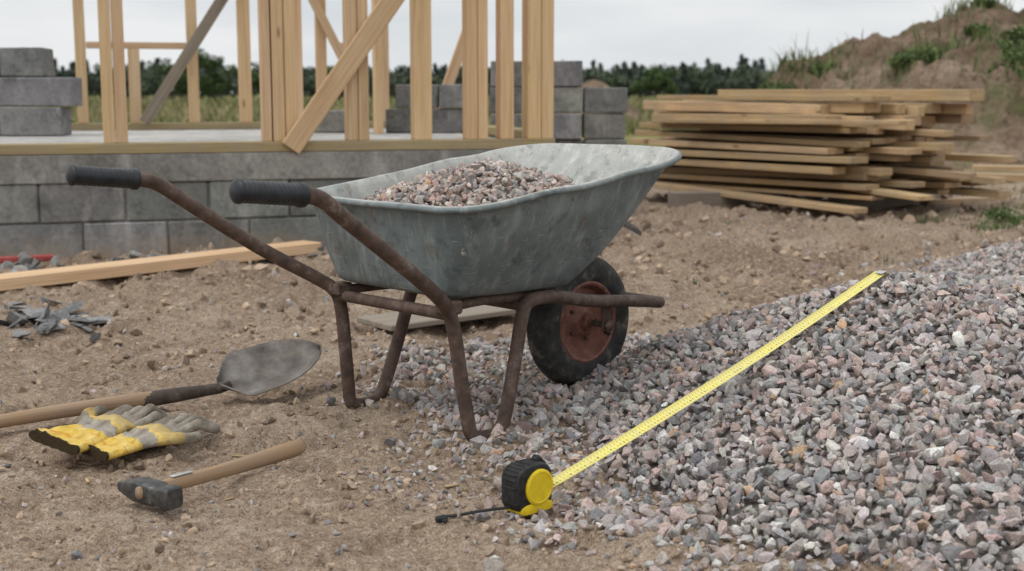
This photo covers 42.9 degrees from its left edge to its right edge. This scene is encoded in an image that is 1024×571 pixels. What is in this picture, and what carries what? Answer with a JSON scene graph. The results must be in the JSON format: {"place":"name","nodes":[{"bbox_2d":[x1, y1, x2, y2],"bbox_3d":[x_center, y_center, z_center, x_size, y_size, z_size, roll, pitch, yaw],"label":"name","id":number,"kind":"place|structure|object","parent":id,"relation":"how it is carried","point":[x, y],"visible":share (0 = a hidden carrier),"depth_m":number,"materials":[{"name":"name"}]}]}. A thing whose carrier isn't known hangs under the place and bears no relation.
{"place":"outdoors","nodes":[
{"label":"outdoors","id":0,"kind":"place"},
{"bbox_2d":[0,93,752,136],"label":"field grass","id":1,"kind":"structure","parent":0,"point":[177,110],"depth_m":35.95,"materials":[{"name":"green plant"}]},
{"bbox_2d":[0,93,1023,570],"bbox_3d":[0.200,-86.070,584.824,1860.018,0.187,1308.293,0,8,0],"label":"ground","id":2,"kind":"structure","parent":0,"point":[446,547],"depth_m":3.28,"materials":[{"name":"soil"}]},
{"bbox_2d":[0,254,54,263],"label":"red level","id":3,"kind":"object","parent":2,"relation":"on","point":[43,257],"visible":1,"depth_m":5.92,"materials":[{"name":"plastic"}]},
{"bbox_2d":[0,296,113,342],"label":"slate rubble","id":4,"kind":"object","parent":2,"relation":"on","point":[47,318],"visible":0.94,"depth_m":4.47,"materials":[{"name":"stone"}]},
{"bbox_2d":[29,403,168,454],"bbox_3d":[-0.919,0.306,2.951,0.190,0.054,0.319,12,13,30],"label":"work glove","id":5,"kind":"object","parent":2,"relation":"on","point":[94,425],"visible":0.97,"depth_m":2.90,"materials":[{"name":"fabric"}]},
{"bbox_2d":[82,413,220,461],"bbox_3d":[-0.795,0.329,2.905,0.183,0.047,0.308,8,14,44],"label":"work glove","id":6,"kind":"object","parent":2,"relation":"on","point":[172,429],"visible":0.91,"depth_m":2.86,"materials":[{"name":"fabric"}]},
{"bbox_2d":[0,181,315,254],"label":"joint","id":7,"kind":"object","parent":2,"relation":"on","point":[208,189],"visible":0.03,"depth_m":6.32,"materials":[{"name":"grey concrete"}]},
{"bbox_2d":[0,240,320,290],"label":"ground plank","id":8,"kind":"object","parent":2,"relation":"on","point":[64,275],"visible":1,"depth_m":5.55,"materials":[{"name":"brown wood"}]},
{"bbox_2d":[0,339,321,427],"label":"shovel","id":9,"kind":"object","parent":2,"relation":"on","point":[258,369],"visible":0.98,"depth_m":3.38,"materials":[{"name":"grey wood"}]},
{"bbox_2d":[0,244,326,271],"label":"block rubble","id":10,"kind":"object","parent":2,"relation":"on","point":[25,262],"visible":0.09,"depth_m":5.90,"materials":[{"name":"concrete"}]},
{"bbox_2d":[157,65,187,97],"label":"deciduous tree","id":11,"kind":"object","parent":2,"relation":"on","point":[181,85],"visible":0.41,"depth_m":117.14,"materials":[{"name":"green plant"}]},
{"bbox_2d":[0,178,363,259],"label":"foundation blocks","id":12,"kind":"structure","parent":2,"relation":"on","point":[66,204],"depth_m":6.29,"materials":[{"name":"grey concrete"}]},
{"bbox_2d":[0,128,490,142],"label":"floor slab","id":13,"kind":"structure","parent":12,"relation":"on","point":[83,136],"depth_m":7.43,"materials":[{"name":"concrete"}]},
{"bbox_2d":[0,47,82,135],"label":"concrete block stack","id":14,"kind":"object","parent":13,"relation":"on","point":[27,77],"visible":1,"depth_m":7.43,"materials":[{"name":"grey concrete"}]},
{"bbox_2d":[139,0,227,125],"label":"scrap brace","id":15,"kind":"object","parent":13,"relation":"on","point":[176,71],"visible":1,"depth_m":8.61,"materials":[{"name":"grey wood"}]},
{"bbox_2d":[72,0,553,142],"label":"studs","id":16,"kind":"object","parent":13,"relation":"on","point":[280,63],"visible":0.87,"depth_m":6.68,"materials":[{"name":"brown wood"}]},
{"bbox_2d":[86,42,342,48],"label":"noggins","id":17,"kind":"object","parent":16,"relation":"attached to","point":[153,45],"visible":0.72,"depth_m":8.65,"materials":[{"name":"brown wood"}]},
{"bbox_2d":[282,0,461,153],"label":"diagonal braces","id":18,"kind":"object","parent":16,"relation":"attached to","point":[352,56],"visible":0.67,"depth_m":6.44,"materials":[{"name":"brown wood"}]},
{"bbox_2d":[315,110,344,131],"bbox_3d":[-1.089,-1.030,8.155,0.320,0.136,0.192,0,8,0],"label":"concrete block stack","id":19,"kind":"object","parent":13,"relation":"on","point":[333,121],"visible":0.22,"depth_m":8.07,"materials":[{"name":"grey concrete"}]},
{"bbox_2d":[386,84,462,132],"bbox_3d":[-0.515,-1.099,8.077,0.528,0.297,0.209,0,8,0],"label":"concrete block stack","id":20,"kind":"object","parent":13,"relation":"on","point":[447,113],"visible":0.62,"depth_m":8.00,"materials":[{"name":"grey concrete"}]},
{"bbox_2d":[0,149,494,184],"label":"foundation band","id":21,"kind":"object","parent":12,"relation":"on","point":[52,169],"visible":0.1,"depth_m":6.38,"materials":[{"name":"grey concrete"}]},
{"bbox_2d":[0,121,554,154],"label":"sill plate","id":22,"kind":"object","parent":12,"relation":"on","point":[194,147],"visible":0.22,"depth_m":6.50,"materials":[{"name":"brown wood"}]},
{"bbox_2d":[182,48,237,99],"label":"deciduous tree","id":23,"kind":"object","parent":2,"relation":"on","point":[215,81],"visible":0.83,"depth_m":113.06,"materials":[{"name":"green plant"}]},
{"bbox_2d":[117,439,305,510],"bbox_3d":[-0.585,0.373,2.649,0.158,0.043,0.433,6,11,37],"label":"hammer","id":24,"kind":"object","parent":2,"relation":"on","point":[166,494],"visible":1,"depth_m":2.56,"materials":[{"name":"wood"}]},
{"bbox_2d":[251,70,259,91],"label":"deciduous tree","id":25,"kind":"object","parent":2,"relation":"on","point":[255,78],"visible":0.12,"depth_m":110.06,"materials":[{"name":"green plant"}]},
{"bbox_2d":[22,427,515,560],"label":"stones","id":26,"kind":"object","parent":2,"relation":"on","point":[76,554],"visible":0.98,"depth_m":2.33,"materials":[{"name":"grey stone"}]},
{"bbox_2d":[327,66,343,99],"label":"deciduous tree","id":27,"kind":"object","parent":2,"relation":"on","point":[328,70],"visible":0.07,"depth_m":115.26,"materials":[{"name":"green plant"}]},
{"bbox_2d":[66,143,681,441],"bbox_3d":[-0.179,0.007,3.146,1.542,0.662,0.694,-8,12,-44],"label":"wheelbarrow","id":28,"kind":"object","parent":2,"relation":"on","point":[528,233],"visible":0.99,"depth_m":3.06,"materials":[{"name":"metal"}]},
{"bbox_2d":[56,235,748,500],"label":"wood chips","id":29,"kind":"object","parent":2,"relation":"on","point":[236,455],"visible":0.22,"depth_m":2.88,"materials":[{"name":"brown wood"}]},
{"bbox_2d":[54,54,787,98],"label":"distant treeline","id":30,"kind":"object","parent":2,"relation":"on","point":[709,78],"visible":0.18,"depth_m":145.34,"materials":[{"name":"green plant"}]},
{"bbox_2d":[357,305,515,330],"bbox_3d":[-0.230,0.099,4.488,0.578,0.025,0.220,-6,11,-37],"label":"weathered board","id":31,"kind":"object","parent":2,"relation":"on","point":[386,321],"visible":0.48,"depth_m":4.39,"materials":[{"name":"brown wood"}]},
{"bbox_2d":[309,438,567,521],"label":"stone chippings","id":32,"kind":"object","parent":2,"relation":"on","point":[418,495],"visible":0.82,"depth_m":2.66,"materials":[{"name":"grey gravel"}]},
{"bbox_2d":[0,203,1018,570],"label":"pebbles","id":33,"kind":"object","parent":2,"relation":"on","point":[338,375],"visible":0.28,"depth_m":3.64,"materials":[{"name":"stone"}]},
{"bbox_2d":[0,185,1023,570],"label":"soil clods","id":34,"kind":"object","parent":2,"relation":"on","point":[296,501],"visible":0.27,"depth_m":3.84,"materials":[{"name":"brown soil"}]},
{"bbox_2d":[490,61,627,144],"bbox_3d":[0.296,-0.940,8.353,0.872,0.987,0.226,0,8,0],"label":"concrete block stack","id":35,"kind":"object","parent":2,"relation":"on","point":[603,109],"visible":0.37,"depth_m":8.23,"materials":[{"name":"grey concrete"}]},
{"bbox_2d":[569,79,649,123],"bbox_3d":[2.480,-4.056,29.666,6.960,1.273,5.880,0,8,0],"label":"dirt mound","id":36,"kind":"object","parent":2,"relation":"on","point":[631,109],"visible":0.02,"depth_m":29.43,"materials":[{"name":"soil"}]},
{"bbox_2d":[628,67,679,94],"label":"deciduous tree","id":37,"kind":"object","parent":2,"relation":"on","point":[657,79],"visible":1,"depth_m":122.88,"materials":[{"name":"green plant"}]},
{"bbox_2d":[320,237,1023,570],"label":"gravel pile","id":38,"kind":"object","parent":2,"relation":"on","point":[873,422],"visible":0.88,"depth_m":2.70,"materials":[{"name":"gravel"}]},
{"bbox_2d":[435,270,886,522],"bbox_3d":[0.405,0.204,2.832,1.440,0.345,0.085,-8,12,-43],"label":"tape measure","id":39,"kind":"object","parent":38,"relation":"on","point":[528,485],"visible":1,"depth_m":2.60,"materials":[{"name":"yellow metal"}]},
{"bbox_2d":[687,217,896,286],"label":"weeds","id":40,"kind":"object","parent":2,"relation":"on","point":[693,282],"visible":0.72,"depth_m":6.06,"materials":[{"name":"green plant"}]},
{"bbox_2d":[668,190,952,209],"bbox_3d":[2.217,-0.585,8.947,2.202,0.120,0.704,-2,9,-16],"label":"timber bearer","id":41,"kind":"object","parent":2,"relation":"on","point":[710,198],"visible":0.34,"depth_m":8.88,"materials":[{"name":"brown wood"}]},
{"bbox_2d":[630,89,1016,213],"bbox_3d":[2.040,-0.991,9.130,1.474,0.761,2.682,-7,11,-39],"label":"lumber stack","id":42,"kind":"object","parent":2,"relation":"on","point":[782,143],"visible":0.88,"depth_m":8.57,"materials":[{"name":"brown wood"}]},
{"bbox_2d":[753,3,1023,168],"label":"dirt mound","id":43,"kind":"object","parent":2,"relation":"on","point":[993,122],"visible":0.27,"depth_m":14.78,"materials":[{"name":"soil"}]},
{"bbox_2d":[733,0,1010,100],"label":"grass","id":44,"kind":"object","parent":43,"relation":"on","point":[808,31],"visible":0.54,"depth_m":16.14,"materials":[{"name":"green plant"}]},
{"bbox_2d":[750,0,1023,133],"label":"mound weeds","id":45,"kind":"object","parent":43,"relation":"on","point":[979,34],"visible":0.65,"depth_m":15.40,"materials":[{"name":"green plant"}]},
{"bbox_2d":[756,0,1023,100],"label":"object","id":46,"kind":"object","parent":43,"relation":"on","point":[906,56],"visible":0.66,"depth_m":15.16,"materials":[{"name":"green plant"}]},
{"bbox_2d":[898,171,1023,235],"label":"weeds","id":47,"kind":"object","parent":2,"relation":"on","point":[924,220],"visible":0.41,"depth_m":7.68,"materials":[{"name":"green plant"}]},
{"bbox_2d":[920,164,1023,204],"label":"timber offcut","id":48,"kind":"object","parent":2,"relation":"on","point":[1011,177],"visible":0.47,"depth_m":11.18,"materials":[{"name":"brown wood"}]},
{"bbox_2d":[982,206,1023,223],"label":"weeds","id":49,"kind":"object","parent":2,"relation":"on","point":[998,214],"visible":0.86,"depth_m":7.65,"materials":[{"name":"green plant"}]},
{"bbox_2d":[0,0,1023,92],"label":"sky","id":50,"kind":"structure","parent":0,"point":[608,32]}
]}

